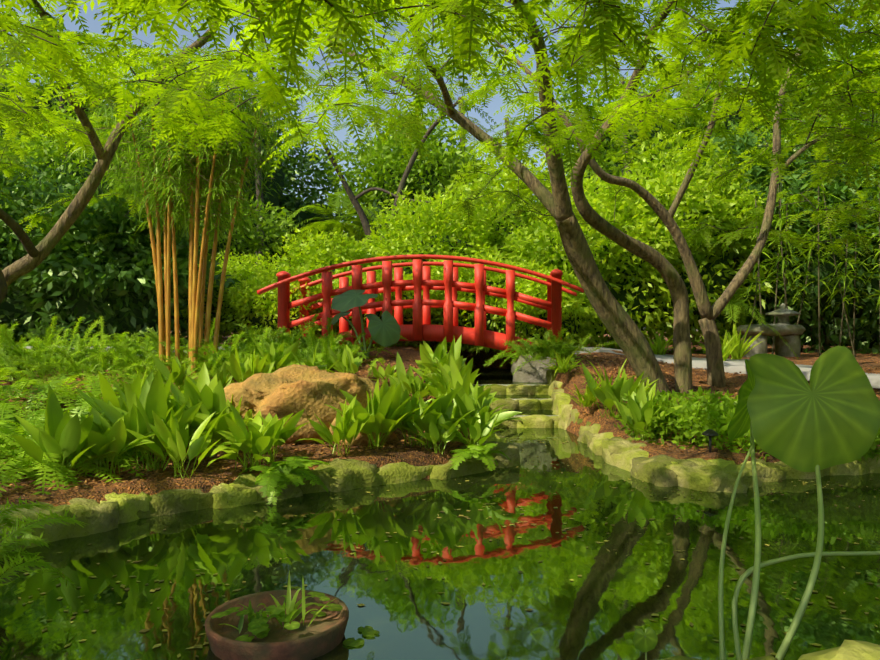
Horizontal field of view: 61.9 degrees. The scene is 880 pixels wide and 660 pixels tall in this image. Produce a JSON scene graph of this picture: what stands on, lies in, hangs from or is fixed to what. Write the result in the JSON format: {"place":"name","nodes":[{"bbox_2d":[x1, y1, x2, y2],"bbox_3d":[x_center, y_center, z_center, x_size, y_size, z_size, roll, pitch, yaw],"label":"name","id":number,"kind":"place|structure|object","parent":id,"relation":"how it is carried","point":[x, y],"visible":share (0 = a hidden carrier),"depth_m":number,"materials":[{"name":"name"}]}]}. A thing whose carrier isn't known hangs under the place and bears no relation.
{"place":"outdoors","nodes":[
{"label":"outdoors","id":0,"kind":"place"},
{"bbox_2d":[0,368,879,659],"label":"pond water","id":1,"kind":"structure","parent":0,"point":[586,596],"depth_m":4.02,"materials":[{"name":"green liquid"}]},
{"bbox_2d":[205,589,348,659],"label":"planter bowl","id":2,"kind":"object","parent":1,"relation":"in","point":[318,637],"visible":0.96,"depth_m":3.04,"materials":[{"name":"ceramic"}]},
{"bbox_2d":[211,572,379,646],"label":"water plants","id":3,"kind":"object","parent":2,"relation":"in","point":[258,626],"visible":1,"depth_m":3.09,"materials":[{"name":"green plant"}]},
{"bbox_2d":[3,428,878,659],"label":"floating leaves","id":4,"kind":"object","parent":1,"relation":"on","point":[361,604],"visible":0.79,"depth_m":3.80,"materials":[{"name":"green plant"}]},
{"bbox_2d":[474,384,557,416],"bbox_3d":[1.097,1.087,10.730,1.536,0.464,1.616,0,0,-1],"label":"cascade foam","id":5,"kind":"object","parent":1,"relation":"on","point":[520,399],"visible":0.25,"depth_m":11.52,"materials":[{"name":"white"}]},
{"bbox_2d":[633,346,879,651],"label":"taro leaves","id":6,"kind":"object","parent":1,"relation":"in","point":[828,416],"visible":1,"depth_m":3.24,"materials":[{"name":"green plant"}]},
{"bbox_2d":[644,422,879,659],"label":"stems","id":7,"kind":"object","parent":1,"relation":"in","point":[818,554],"visible":0.79,"depth_m":2.90,"materials":[{"name":"green plant"}]},
{"bbox_2d":[0,0,879,343],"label":"tree","id":8,"kind":"object","parent":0,"point":[602,9],"depth_m":9.02,"materials":[{"name":"green plant"}]},
{"bbox_2d":[0,330,879,506],"bbox_3d":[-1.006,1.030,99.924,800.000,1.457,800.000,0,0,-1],"label":"garden ground","id":9,"kind":"structure","parent":0,"point":[204,481],"depth_m":6.91,"materials":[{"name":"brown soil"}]},
{"bbox_2d":[0,496,85,587],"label":"bank fern","id":10,"kind":"object","parent":9,"relation":"on","point":[18,553],"visible":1,"depth_m":3.33,"materials":[{"name":"green plant"}]},
{"bbox_2d":[130,58,261,375],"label":"bamboo stalks","id":11,"kind":"object","parent":9,"relation":"on","point":[196,310],"visible":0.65,"depth_m":10.31,"materials":[{"name":"beige plant"}]},
{"bbox_2d":[64,27,310,255],"bbox_3d":[-3.491,-2.537,10.392,3.320,2.910,2.920,0,0,-1],"label":"bamboo","id":12,"kind":"object","parent":11,"relation":"attached to","point":[180,168],"depth_m":10.15,"materials":[{"name":"green plant"}]},
{"bbox_2d":[0,367,510,504],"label":"ferns","id":13,"kind":"object","parent":9,"relation":"on","point":[19,460],"visible":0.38,"depth_m":5.94,"materials":[{"name":"green plant"}]},
{"bbox_2d":[0,313,616,390],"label":"ground cover plants","id":14,"kind":"object","parent":9,"relation":"on","point":[44,357],"visible":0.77,"depth_m":10.50,"materials":[{"name":"green plant"}]},
{"bbox_2d":[223,364,398,446],"bbox_3d":[-1.369,0.893,7.429,1.880,1.086,1.393,0,0,-13],"label":"tan boulder","id":15,"kind":"object","parent":9,"relation":"on","point":[294,389],"visible":0.33,"depth_m":7.05,"materials":[{"name":"stone"}]},
{"bbox_2d":[11,334,682,482],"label":"broad leaf plants","id":16,"kind":"object","parent":9,"relation":"on","point":[201,412],"visible":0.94,"depth_m":6.49,"materials":[{"name":"green plant"}]},
{"bbox_2d":[340,295,382,358],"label":"lotus stems","id":17,"kind":"object","parent":9,"relation":"on","point":[364,348],"visible":0.62,"depth_m":11.21,"materials":[{"name":"green plant"}]},
{"bbox_2d":[326,289,400,346],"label":"lotus leaves","id":18,"kind":"object","parent":17,"relation":"attached to","point":[386,333],"visible":0.98,"depth_m":11.22,"materials":[{"name":"green plant"}]},
{"bbox_2d":[257,254,583,359],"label":"red bridge","id":19,"kind":"structure","parent":9,"relation":"on","point":[421,328],"depth_m":12.30,"materials":[{"name":"paint"}]},
{"bbox_2d":[0,44,879,353],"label":"dark background shrubs","id":20,"kind":"object","parent":9,"relation":"on","point":[66,264],"visible":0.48,"depth_m":14.18,"materials":[{"name":"green plant"}]},
{"bbox_2d":[0,366,879,549],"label":"pond edge stones","id":21,"kind":"object","parent":9,"relation":"on","point":[113,511],"visible":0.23,"depth_m":6.16,"materials":[{"name":"stone"}]},
{"bbox_2d":[0,0,879,353],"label":"trees","id":22,"kind":"object","parent":9,"relation":"on","point":[382,156],"visible":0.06,"depth_m":23.10,"materials":[{"name":"green plant"}]},
{"bbox_2d":[0,65,879,347],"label":"hedge","id":23,"kind":"object","parent":9,"relation":"on","point":[274,200],"visible":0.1,"depth_m":16.94,"materials":[{"name":"green plant"}]},
{"bbox_2d":[2,0,878,399],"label":"tree trunks","id":24,"kind":"object","parent":9,"relation":"on","point":[622,328],"visible":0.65,"depth_m":9.02,"materials":[{"name":"brown plant"}]},
{"bbox_2d":[0,0,879,186],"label":"tree canopy leaves","id":25,"kind":"object","parent":24,"relation":"attached to","point":[173,114],"visible":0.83,"depth_m":6.16,"materials":[{"name":"green plant"}]},
{"bbox_2d":[170,131,775,353],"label":"lime hedge leaves","id":26,"kind":"object","parent":9,"relation":"on","point":[533,242],"visible":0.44,"depth_m":15.93,"materials":[{"name":"green plant"}]},
{"bbox_2d":[511,349,555,381],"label":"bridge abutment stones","id":27,"kind":"object","parent":9,"relation":"on","point":[533,371],"visible":0.15,"depth_m":12.04,"materials":[{"name":"grey stone"}]},
{"bbox_2d":[270,175,797,359],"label":"palm fronds","id":28,"kind":"object","parent":9,"relation":"on","point":[346,205],"visible":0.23,"depth_m":23.16,"materials":[{"name":"green plant"}]},
{"bbox_2d":[535,319,764,407],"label":"strap leaf plants","id":29,"kind":"object","parent":9,"relation":"on","point":[735,348],"visible":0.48,"depth_m":12.31,"materials":[{"name":"green plant"}]},
{"bbox_2d":[702,429,718,452],"bbox_3d":[2.471,1.025,6.706,0.150,0.230,0.150,0,0,-1],"label":"garden light","id":30,"kind":"object","parent":9,"relation":"on","point":[710,433],"visible":0.88,"depth_m":6.69,"materials":[{"name":"black metal"}]},
{"bbox_2d":[608,386,879,460],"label":"ground cover plants","id":31,"kind":"object","parent":9,"relation":"on","point":[716,414],"visible":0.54,"depth_m":7.25,"materials":[{"name":"green plant"}]},
{"bbox_2d":[659,640,879,659],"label":"foreground rock","id":32,"kind":"object","parent":9,"relation":"on","point":[854,650],"visible":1,"depth_m":2.16,"materials":[{"name":"yellow stone"}]},
{"bbox_2d":[737,303,805,357],"bbox_3d":[6.559,0.048,14.507,1.519,1.182,0.632,0,0,-21],"label":"stone lantern","id":33,"kind":"object","parent":9,"relation":"on","point":[786,330],"visible":0.81,"depth_m":14.36,"materials":[{"name":"grey stone"}]},
{"bbox_2d":[732,146,879,319],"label":"slender leaf plants","id":34,"kind":"object","parent":9,"relation":"on","point":[783,219],"visible":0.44,"depth_m":15.27,"materials":[{"name":"green plant"}]},
{"bbox_2d":[734,176,879,356],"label":"bamboo stalks","id":35,"kind":"object","parent":9,"relation":"on","point":[819,326],"visible":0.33,"depth_m":15.43,"materials":[{"name":"green plant"}]},
{"bbox_2d":[0,0,879,330],"label":"sky","id":36,"kind":"structure","parent":0,"point":[93,25],"materials":[{"name":"blue"}]},
{"bbox_2d":[18,344,879,387],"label":"garden path","id":37,"kind":"structure","parent":0,"point":[733,365],"depth_m":11.40,"materials":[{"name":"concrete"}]}
]}

